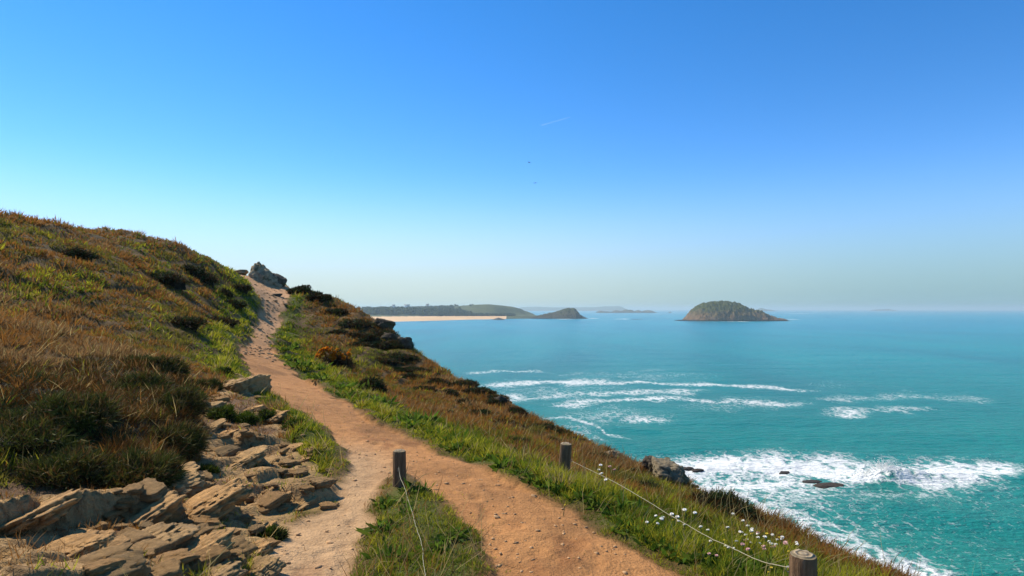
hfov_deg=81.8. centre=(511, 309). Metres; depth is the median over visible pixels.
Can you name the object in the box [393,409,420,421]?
leafy plant
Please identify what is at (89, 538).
rock
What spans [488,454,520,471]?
leafy plant
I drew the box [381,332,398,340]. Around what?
boulder
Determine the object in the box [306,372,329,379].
leafy plant
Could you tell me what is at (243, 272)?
rock
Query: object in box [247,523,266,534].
loose stone
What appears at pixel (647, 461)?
boulder
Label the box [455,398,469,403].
heather bush
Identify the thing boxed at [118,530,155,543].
loose stone
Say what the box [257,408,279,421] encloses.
cushion plant
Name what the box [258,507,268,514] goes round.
loose stone
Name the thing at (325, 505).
loose stone
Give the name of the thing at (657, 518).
leafy plant
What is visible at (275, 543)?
loose stone
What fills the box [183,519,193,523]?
loose stone
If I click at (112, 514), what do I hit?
loose stone
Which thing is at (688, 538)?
leafy plant
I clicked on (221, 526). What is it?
loose stone
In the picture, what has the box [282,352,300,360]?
leafy plant
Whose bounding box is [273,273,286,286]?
rock
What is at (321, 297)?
heather bush
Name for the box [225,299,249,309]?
heather bush
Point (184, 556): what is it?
loose stone
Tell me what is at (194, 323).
heather bush
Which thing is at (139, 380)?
heather bush
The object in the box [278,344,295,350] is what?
leafy plant
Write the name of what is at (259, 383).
rock
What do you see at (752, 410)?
sea
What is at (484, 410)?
heather bush
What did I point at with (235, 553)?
loose stone
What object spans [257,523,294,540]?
cushion plant
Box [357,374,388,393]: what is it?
heather bush
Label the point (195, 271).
heather bush
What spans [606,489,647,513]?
leafy plant
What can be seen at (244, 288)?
heather bush
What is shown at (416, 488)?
leafy plant
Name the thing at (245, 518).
loose stone
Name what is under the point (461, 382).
heather bush
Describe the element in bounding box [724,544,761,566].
leafy plant
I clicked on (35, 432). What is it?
heather bush
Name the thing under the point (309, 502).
rock
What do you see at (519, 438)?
heather bush
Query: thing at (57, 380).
heath turf
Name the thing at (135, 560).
loose stone
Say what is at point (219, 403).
rock
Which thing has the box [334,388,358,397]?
leafy plant
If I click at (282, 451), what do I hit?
loose stone
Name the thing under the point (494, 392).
heather bush
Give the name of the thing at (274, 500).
loose stone
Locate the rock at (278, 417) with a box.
[265,410,290,423]
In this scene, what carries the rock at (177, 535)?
on the rock outcrop
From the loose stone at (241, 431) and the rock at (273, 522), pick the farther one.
the loose stone at (241, 431)
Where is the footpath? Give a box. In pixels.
[237,274,676,575]
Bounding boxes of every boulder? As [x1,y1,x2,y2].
[374,318,395,329]
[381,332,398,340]
[397,337,412,348]
[494,396,508,403]
[604,450,621,457]
[641,455,653,473]
[652,456,689,484]
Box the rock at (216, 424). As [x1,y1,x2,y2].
[207,418,226,432]
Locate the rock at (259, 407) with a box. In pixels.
[243,404,267,411]
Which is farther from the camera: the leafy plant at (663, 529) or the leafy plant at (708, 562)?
the leafy plant at (663, 529)
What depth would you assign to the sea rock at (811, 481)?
88.97 m
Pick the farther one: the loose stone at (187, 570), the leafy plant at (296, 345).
the leafy plant at (296, 345)
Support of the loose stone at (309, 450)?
on the rock at (303, 460)
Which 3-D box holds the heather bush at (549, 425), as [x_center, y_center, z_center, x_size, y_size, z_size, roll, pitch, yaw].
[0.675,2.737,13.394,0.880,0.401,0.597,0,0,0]
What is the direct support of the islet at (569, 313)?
on the sea
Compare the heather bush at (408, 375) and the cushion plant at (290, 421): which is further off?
the heather bush at (408, 375)
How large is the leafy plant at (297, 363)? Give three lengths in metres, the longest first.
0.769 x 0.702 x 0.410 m
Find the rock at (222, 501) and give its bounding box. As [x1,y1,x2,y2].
[181,478,252,519]
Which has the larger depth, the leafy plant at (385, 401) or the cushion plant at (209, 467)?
the leafy plant at (385, 401)
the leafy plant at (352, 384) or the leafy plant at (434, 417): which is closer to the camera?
the leafy plant at (434, 417)
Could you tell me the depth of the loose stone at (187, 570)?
2.82 m
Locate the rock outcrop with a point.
(93, 504)
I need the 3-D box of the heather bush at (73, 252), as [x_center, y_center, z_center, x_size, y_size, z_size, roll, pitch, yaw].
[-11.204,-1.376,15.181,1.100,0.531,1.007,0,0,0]
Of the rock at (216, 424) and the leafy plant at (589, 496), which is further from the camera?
the rock at (216, 424)
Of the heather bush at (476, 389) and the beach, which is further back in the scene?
the beach
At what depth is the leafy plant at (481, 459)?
6.24 m
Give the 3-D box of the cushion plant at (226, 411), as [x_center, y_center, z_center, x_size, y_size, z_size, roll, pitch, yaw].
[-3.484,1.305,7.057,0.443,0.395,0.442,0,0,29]
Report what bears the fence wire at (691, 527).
attached to the wooden post at (802, 562)
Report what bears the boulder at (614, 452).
on the hillside
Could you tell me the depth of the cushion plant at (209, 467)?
5.01 m
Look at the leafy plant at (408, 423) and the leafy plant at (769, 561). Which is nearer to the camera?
the leafy plant at (769, 561)
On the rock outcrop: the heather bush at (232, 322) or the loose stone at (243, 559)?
the loose stone at (243, 559)
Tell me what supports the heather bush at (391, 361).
on the hillside
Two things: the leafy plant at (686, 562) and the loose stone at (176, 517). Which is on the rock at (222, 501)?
the loose stone at (176, 517)
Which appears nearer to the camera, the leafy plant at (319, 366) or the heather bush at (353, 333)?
the leafy plant at (319, 366)
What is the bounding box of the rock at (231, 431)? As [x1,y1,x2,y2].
[216,429,240,434]
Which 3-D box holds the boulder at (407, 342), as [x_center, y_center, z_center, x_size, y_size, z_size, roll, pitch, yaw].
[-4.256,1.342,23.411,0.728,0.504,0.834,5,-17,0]
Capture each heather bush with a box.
[0,402,97,458]
[1,383,126,438]
[6,442,136,491]
[58,244,101,261]
[90,444,192,489]
[98,368,175,392]
[118,352,195,377]
[141,416,213,460]
[150,270,193,289]
[153,381,212,422]
[167,315,208,331]
[181,264,206,276]
[193,377,224,390]
[196,273,219,287]
[210,316,241,327]
[220,288,233,298]
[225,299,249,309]
[233,283,252,294]
[285,284,311,294]
[304,290,334,302]
[319,308,349,314]
[329,329,348,333]
[336,318,377,329]
[347,331,373,337]
[349,340,373,346]
[356,332,382,341]
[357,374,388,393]
[369,326,398,335]
[370,339,414,349]
[374,356,403,366]
[379,351,413,362]
[393,367,410,372]
[399,365,418,372]
[399,372,425,379]
[406,354,421,361]
[409,384,439,391]
[411,366,434,372]
[424,377,447,383]
[440,388,458,396]
[447,380,475,386]
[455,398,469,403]
[461,386,490,394]
[464,378,481,386]
[471,408,492,415]
[480,386,499,393]
[482,397,508,405]
[483,394,509,398]
[489,418,509,424]
[506,435,529,443]
[508,405,528,414]
[534,422,559,429]
[547,435,561,443]
[554,428,573,436]
[573,437,587,442]
[588,452,611,458]
[634,480,662,489]
[689,487,767,523]
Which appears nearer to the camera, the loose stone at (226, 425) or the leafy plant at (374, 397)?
the loose stone at (226, 425)
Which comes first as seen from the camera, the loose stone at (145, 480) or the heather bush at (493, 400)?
the loose stone at (145, 480)
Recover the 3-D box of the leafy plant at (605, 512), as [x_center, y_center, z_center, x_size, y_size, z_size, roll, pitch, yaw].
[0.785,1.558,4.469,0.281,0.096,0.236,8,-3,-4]
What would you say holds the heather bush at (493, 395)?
on the hillside
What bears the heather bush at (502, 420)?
on the hillside
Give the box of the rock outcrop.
[0,374,336,575]
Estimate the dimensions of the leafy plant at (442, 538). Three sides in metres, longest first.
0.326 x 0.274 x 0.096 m
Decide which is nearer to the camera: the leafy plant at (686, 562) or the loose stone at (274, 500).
the leafy plant at (686, 562)
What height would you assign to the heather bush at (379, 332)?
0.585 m
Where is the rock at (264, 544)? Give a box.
[252,538,273,554]
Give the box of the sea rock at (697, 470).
[691,468,703,472]
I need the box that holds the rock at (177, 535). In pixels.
[140,522,200,549]
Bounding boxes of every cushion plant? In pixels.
[197,463,222,473]
[204,402,238,420]
[215,366,233,373]
[231,410,261,425]
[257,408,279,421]
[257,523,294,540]
[279,417,308,430]
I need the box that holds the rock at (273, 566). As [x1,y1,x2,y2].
[248,554,286,575]
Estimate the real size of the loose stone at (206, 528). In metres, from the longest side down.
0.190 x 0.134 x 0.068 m
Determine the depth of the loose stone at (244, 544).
3.27 m
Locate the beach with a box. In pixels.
[372,316,505,321]
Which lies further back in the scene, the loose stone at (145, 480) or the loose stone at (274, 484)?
the loose stone at (274, 484)
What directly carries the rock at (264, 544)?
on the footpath
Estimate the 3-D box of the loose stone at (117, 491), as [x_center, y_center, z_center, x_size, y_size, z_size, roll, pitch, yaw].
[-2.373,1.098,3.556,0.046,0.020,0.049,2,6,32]
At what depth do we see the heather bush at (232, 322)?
17.52 m
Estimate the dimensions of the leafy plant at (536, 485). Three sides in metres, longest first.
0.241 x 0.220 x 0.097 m
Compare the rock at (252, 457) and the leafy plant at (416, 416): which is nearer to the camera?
the rock at (252, 457)
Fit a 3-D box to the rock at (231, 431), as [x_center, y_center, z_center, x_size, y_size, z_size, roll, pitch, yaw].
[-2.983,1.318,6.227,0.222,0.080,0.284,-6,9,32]
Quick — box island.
[674,300,788,320]
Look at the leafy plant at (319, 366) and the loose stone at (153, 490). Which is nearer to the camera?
the loose stone at (153, 490)
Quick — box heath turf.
[0,351,206,463]
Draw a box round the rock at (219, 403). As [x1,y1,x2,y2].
[208,401,226,407]
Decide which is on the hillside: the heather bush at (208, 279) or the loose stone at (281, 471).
the heather bush at (208, 279)
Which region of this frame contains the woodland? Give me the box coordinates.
[359,304,515,315]
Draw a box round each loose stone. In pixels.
[74,542,133,563]
[82,557,125,575]
[89,521,109,529]
[95,565,150,575]
[101,509,124,520]
[103,549,145,575]
[113,489,122,493]
[113,522,132,529]
[116,527,136,534]
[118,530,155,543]
[120,511,135,521]
[122,482,144,494]
[128,504,141,512]
[130,538,176,555]
[137,501,149,509]
[138,477,156,483]
[138,521,153,528]
[139,480,168,501]
[143,549,154,558]
[150,548,200,566]
[151,557,183,575]
[164,510,182,523]
[181,563,190,575]
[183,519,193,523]
[188,545,230,571]
[191,513,221,525]
[196,523,213,535]
[198,470,213,480]
[204,482,210,488]
[210,524,226,529]
[213,396,229,401]
[214,444,240,456]
[216,434,230,438]
[220,423,232,427]
[221,516,230,521]
[229,535,257,559]
[230,548,242,557]
[230,554,246,566]
[233,514,252,523]
[234,529,241,535]
[239,423,250,426]
[239,428,248,433]
[241,429,253,437]
[244,495,254,501]
[245,474,255,477]
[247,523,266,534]
[251,443,261,446]
[256,434,265,438]
[257,491,288,509]
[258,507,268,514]
[265,538,280,547]
[270,482,277,486]
[276,505,288,512]
[278,447,289,454]
[278,459,301,467]
[278,468,287,473]
[281,469,295,478]
[293,467,307,477]
[298,485,314,491]
[304,446,314,452]
[309,477,335,488]
[319,501,336,509]
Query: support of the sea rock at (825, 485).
in the sea
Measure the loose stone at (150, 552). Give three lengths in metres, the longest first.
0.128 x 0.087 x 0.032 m
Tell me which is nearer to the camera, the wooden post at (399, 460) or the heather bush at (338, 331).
the wooden post at (399, 460)
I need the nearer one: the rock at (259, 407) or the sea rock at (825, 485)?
the rock at (259, 407)
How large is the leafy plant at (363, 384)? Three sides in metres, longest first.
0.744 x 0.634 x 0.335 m
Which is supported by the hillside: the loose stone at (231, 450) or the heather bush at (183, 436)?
the heather bush at (183, 436)
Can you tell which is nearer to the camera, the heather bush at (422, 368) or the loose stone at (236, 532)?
the loose stone at (236, 532)
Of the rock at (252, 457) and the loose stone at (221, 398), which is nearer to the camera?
the rock at (252, 457)
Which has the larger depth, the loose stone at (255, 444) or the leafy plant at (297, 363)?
the leafy plant at (297, 363)
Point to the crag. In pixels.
(260, 272)
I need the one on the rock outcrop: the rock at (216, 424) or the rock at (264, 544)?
the rock at (216, 424)
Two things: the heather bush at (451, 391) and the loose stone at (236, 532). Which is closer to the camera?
the loose stone at (236, 532)
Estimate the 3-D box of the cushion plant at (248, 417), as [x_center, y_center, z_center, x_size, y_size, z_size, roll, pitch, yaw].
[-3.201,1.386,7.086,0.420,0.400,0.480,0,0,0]
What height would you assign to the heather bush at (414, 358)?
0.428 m
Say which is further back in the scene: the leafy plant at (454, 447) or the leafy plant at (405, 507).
the leafy plant at (454, 447)
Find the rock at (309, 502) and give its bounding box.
[291,496,317,511]
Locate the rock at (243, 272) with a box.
[235,269,248,274]
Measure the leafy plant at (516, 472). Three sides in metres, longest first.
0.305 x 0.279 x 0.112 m
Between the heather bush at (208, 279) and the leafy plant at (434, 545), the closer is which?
the leafy plant at (434, 545)
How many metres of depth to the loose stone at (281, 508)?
4.42 m
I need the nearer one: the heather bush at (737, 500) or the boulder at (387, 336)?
the heather bush at (737, 500)
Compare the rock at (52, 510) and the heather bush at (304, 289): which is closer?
the rock at (52, 510)
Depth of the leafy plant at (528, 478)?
5.19 m
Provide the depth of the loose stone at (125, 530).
3.29 m
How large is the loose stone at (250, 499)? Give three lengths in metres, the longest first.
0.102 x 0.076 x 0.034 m
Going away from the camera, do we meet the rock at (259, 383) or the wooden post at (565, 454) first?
the wooden post at (565, 454)
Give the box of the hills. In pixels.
[520,306,626,310]
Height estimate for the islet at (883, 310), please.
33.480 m
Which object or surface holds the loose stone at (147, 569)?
on the rock outcrop
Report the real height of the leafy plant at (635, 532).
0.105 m
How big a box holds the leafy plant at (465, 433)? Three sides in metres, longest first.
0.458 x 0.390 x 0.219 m
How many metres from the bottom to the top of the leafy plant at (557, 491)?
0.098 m
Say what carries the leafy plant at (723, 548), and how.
on the hillside
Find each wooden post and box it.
[393,449,405,486]
[559,442,571,474]
[786,549,816,575]
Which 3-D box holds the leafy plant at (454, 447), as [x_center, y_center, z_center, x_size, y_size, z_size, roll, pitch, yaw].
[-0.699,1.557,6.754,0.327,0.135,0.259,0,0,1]
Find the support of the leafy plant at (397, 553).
on the hillside
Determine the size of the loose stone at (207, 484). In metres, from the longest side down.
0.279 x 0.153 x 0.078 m
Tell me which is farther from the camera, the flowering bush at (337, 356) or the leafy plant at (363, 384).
the flowering bush at (337, 356)
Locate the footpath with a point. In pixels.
(548, 552)
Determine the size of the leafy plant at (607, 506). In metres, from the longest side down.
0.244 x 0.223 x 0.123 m
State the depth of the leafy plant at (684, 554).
3.64 m
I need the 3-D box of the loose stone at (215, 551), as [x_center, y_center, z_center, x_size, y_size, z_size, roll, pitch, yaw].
[-1.521,1.249,2.953,0.209,0.068,0.145,-16,18,-32]
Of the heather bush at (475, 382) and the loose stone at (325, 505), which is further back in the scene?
the heather bush at (475, 382)
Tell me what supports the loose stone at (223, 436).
on the rock outcrop
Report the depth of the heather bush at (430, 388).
16.76 m
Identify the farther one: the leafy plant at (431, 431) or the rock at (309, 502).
the leafy plant at (431, 431)
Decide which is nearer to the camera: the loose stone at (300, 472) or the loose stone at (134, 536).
the loose stone at (134, 536)
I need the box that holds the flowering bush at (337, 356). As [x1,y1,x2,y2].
[313,346,361,368]
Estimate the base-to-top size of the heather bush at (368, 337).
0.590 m
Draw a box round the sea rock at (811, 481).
[802,480,821,482]
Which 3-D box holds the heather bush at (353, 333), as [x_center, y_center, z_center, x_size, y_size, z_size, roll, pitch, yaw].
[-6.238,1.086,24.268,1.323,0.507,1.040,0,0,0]
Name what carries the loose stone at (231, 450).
on the rock outcrop
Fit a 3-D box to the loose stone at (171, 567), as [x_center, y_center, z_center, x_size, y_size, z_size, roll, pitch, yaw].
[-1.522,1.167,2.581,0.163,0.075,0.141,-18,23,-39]
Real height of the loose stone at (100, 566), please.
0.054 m
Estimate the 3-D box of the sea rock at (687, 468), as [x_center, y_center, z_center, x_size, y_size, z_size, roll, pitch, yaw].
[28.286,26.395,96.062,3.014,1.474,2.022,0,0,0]
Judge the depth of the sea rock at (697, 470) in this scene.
95.00 m
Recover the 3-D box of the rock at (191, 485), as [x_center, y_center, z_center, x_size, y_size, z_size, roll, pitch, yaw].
[-2.598,1.316,4.399,0.697,0.154,0.700,-2,8,28]
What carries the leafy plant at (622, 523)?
on the hillside
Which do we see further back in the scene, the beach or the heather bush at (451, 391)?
the beach
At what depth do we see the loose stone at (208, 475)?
4.84 m
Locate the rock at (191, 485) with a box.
[167,461,205,498]
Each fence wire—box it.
[399,472,425,575]
[570,460,788,567]
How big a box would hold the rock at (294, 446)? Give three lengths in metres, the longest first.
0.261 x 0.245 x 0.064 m
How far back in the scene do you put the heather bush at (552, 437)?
10.61 m
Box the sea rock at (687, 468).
[684,467,693,470]
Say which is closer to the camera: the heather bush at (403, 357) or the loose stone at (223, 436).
the loose stone at (223, 436)
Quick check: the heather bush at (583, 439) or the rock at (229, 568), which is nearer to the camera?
the rock at (229, 568)
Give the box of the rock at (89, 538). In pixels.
[38,528,130,558]
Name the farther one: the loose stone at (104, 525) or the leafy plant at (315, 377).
the leafy plant at (315, 377)
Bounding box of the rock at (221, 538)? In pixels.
[176,527,235,558]
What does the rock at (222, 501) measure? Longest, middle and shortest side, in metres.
0.668 x 0.531 x 0.162 m
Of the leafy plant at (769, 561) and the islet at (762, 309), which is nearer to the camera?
the leafy plant at (769, 561)
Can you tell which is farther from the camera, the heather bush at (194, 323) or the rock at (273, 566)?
the heather bush at (194, 323)
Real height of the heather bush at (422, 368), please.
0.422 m
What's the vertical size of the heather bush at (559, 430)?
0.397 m
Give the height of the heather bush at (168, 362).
0.519 m
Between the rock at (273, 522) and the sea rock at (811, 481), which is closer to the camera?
the rock at (273, 522)
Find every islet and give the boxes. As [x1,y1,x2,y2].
[530,308,587,318]
[596,310,656,312]
[756,308,773,310]
[870,309,896,310]
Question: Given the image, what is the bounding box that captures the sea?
[393,310,1023,575]
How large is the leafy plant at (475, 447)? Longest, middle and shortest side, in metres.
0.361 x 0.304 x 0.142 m
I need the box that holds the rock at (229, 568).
[193,558,248,575]
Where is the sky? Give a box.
[0,0,1023,309]
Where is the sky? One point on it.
(681, 154)
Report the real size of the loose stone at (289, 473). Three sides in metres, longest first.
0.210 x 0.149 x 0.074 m
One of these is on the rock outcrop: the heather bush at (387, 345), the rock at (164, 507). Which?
the rock at (164, 507)
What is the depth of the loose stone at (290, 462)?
5.66 m
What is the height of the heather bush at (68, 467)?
0.471 m
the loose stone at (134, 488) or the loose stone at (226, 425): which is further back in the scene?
the loose stone at (226, 425)
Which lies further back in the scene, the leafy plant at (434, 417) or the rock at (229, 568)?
the leafy plant at (434, 417)
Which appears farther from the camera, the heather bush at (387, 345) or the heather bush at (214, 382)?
the heather bush at (387, 345)
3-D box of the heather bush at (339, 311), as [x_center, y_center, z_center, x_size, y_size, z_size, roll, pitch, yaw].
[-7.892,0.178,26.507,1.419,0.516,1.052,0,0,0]
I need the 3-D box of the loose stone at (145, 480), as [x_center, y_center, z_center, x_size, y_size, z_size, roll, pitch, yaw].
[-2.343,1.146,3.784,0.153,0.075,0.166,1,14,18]
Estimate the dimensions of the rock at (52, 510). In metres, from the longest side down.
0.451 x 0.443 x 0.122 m
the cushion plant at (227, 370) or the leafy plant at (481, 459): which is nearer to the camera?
the leafy plant at (481, 459)
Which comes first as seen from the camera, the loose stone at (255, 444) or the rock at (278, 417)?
the loose stone at (255, 444)
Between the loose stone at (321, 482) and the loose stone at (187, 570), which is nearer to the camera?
the loose stone at (187, 570)
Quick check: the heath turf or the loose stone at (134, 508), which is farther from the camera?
the heath turf
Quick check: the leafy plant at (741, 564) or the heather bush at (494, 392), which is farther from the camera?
the heather bush at (494, 392)
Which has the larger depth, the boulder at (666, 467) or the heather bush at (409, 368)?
the heather bush at (409, 368)
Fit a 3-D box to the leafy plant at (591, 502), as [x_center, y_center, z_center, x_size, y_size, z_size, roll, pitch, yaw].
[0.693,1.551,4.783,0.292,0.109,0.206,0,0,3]
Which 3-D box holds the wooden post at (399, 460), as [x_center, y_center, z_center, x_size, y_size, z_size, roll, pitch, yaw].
[-0.951,1.398,5.001,0.119,0.416,0.112,0,0,45]
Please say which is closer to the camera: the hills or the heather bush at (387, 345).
the heather bush at (387, 345)
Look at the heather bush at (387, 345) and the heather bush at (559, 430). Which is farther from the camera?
the heather bush at (387, 345)
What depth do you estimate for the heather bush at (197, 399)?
6.11 m
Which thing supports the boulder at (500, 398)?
on the hillside
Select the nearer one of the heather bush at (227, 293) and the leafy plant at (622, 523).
the leafy plant at (622, 523)
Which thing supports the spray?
on the sea
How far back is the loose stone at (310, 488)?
4.64 m
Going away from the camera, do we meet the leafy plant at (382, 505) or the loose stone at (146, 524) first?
the loose stone at (146, 524)
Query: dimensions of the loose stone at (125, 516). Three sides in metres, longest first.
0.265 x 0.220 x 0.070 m
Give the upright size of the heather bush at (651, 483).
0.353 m
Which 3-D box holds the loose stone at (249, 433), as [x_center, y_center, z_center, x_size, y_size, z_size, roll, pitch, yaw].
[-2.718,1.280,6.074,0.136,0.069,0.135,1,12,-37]
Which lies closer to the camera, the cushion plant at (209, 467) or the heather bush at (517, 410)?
the cushion plant at (209, 467)
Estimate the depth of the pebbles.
4.61 m
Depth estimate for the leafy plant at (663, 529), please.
4.21 m
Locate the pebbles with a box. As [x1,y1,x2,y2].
[239,282,627,574]
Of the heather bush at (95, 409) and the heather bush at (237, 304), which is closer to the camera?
the heather bush at (95, 409)
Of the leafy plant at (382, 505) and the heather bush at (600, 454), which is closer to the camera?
the leafy plant at (382, 505)
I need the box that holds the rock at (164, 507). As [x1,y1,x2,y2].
[122,490,187,528]
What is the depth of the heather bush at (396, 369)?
20.55 m
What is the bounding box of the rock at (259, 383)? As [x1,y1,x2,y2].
[223,374,271,394]
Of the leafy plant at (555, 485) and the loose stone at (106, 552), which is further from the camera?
the leafy plant at (555, 485)
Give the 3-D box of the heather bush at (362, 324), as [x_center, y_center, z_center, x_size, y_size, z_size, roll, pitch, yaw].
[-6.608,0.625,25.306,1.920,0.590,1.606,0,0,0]
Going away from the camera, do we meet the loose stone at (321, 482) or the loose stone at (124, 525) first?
the loose stone at (124, 525)
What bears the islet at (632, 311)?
in the sea
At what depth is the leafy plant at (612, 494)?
4.92 m
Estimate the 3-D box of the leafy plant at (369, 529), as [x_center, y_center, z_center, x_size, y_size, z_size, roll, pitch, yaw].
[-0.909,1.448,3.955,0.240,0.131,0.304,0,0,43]
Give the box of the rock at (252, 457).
[226,445,269,469]
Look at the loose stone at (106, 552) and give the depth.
2.53 m
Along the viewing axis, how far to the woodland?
1717.35 m
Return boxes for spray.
[840,458,947,480]
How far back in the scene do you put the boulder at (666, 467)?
8.38 m
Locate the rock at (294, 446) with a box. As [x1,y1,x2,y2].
[283,443,303,450]
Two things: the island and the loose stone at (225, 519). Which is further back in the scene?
the island
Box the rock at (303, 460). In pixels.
[300,455,311,462]
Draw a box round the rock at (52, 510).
[0,489,82,536]
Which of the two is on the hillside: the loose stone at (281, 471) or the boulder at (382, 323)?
the boulder at (382, 323)
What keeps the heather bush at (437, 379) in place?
on the hillside
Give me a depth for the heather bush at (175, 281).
18.03 m
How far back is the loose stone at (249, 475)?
5.00 m
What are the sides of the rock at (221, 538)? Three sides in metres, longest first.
0.423 x 0.354 x 0.135 m
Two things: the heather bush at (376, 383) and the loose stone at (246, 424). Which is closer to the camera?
the loose stone at (246, 424)
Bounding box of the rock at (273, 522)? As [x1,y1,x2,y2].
[264,520,278,527]
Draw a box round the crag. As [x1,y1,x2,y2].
[248,261,281,287]
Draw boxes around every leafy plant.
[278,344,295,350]
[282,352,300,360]
[283,354,311,367]
[285,342,299,348]
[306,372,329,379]
[311,361,332,369]
[334,380,355,388]
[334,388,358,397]
[352,379,372,388]
[354,515,397,535]
[356,392,386,399]
[360,538,413,562]
[369,493,410,508]
[373,394,401,406]
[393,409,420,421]
[395,501,418,514]
[397,477,434,495]
[402,415,430,429]
[412,408,442,420]
[415,536,450,553]
[426,422,447,434]
[430,525,473,543]
[436,428,477,439]
[437,440,464,450]
[467,443,488,452]
[473,451,499,460]
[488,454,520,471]
[509,466,537,477]
[520,472,545,483]
[530,475,552,487]
[534,459,553,469]
[538,475,574,490]
[552,485,568,495]
[563,484,598,502]
[583,495,615,509]
[593,488,617,500]
[597,497,622,515]
[597,507,626,518]
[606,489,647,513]
[611,516,645,535]
[624,523,648,538]
[632,532,666,550]
[635,507,664,526]
[649,521,684,533]
[654,537,701,563]
[668,550,694,563]
[673,530,713,549]
[678,545,723,564]
[702,556,733,570]
[707,538,735,553]
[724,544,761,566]
[731,557,766,572]
[750,547,788,575]
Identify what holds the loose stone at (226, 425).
on the rock outcrop
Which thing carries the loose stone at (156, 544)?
on the rock outcrop
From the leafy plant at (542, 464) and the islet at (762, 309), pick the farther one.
the islet at (762, 309)
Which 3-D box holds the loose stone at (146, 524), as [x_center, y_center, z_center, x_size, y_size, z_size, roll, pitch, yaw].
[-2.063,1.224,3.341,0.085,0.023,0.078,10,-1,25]
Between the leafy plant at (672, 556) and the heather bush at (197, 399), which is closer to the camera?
the leafy plant at (672, 556)
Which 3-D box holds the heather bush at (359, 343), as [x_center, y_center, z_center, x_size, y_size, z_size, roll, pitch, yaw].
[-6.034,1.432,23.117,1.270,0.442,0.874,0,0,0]
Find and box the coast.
[368,304,535,318]
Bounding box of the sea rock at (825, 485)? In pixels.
[813,482,843,488]
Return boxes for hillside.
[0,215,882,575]
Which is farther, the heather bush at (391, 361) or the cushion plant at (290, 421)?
the heather bush at (391, 361)
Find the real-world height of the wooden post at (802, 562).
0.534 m
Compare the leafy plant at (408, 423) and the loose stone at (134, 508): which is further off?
the leafy plant at (408, 423)
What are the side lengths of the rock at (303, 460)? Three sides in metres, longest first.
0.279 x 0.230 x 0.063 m
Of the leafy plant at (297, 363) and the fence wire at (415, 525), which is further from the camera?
the leafy plant at (297, 363)
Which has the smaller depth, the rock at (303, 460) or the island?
the rock at (303, 460)
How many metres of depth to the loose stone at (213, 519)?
3.76 m
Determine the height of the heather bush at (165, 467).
0.510 m
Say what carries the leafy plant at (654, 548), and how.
on the hillside
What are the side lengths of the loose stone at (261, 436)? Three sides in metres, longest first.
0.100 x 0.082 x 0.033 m

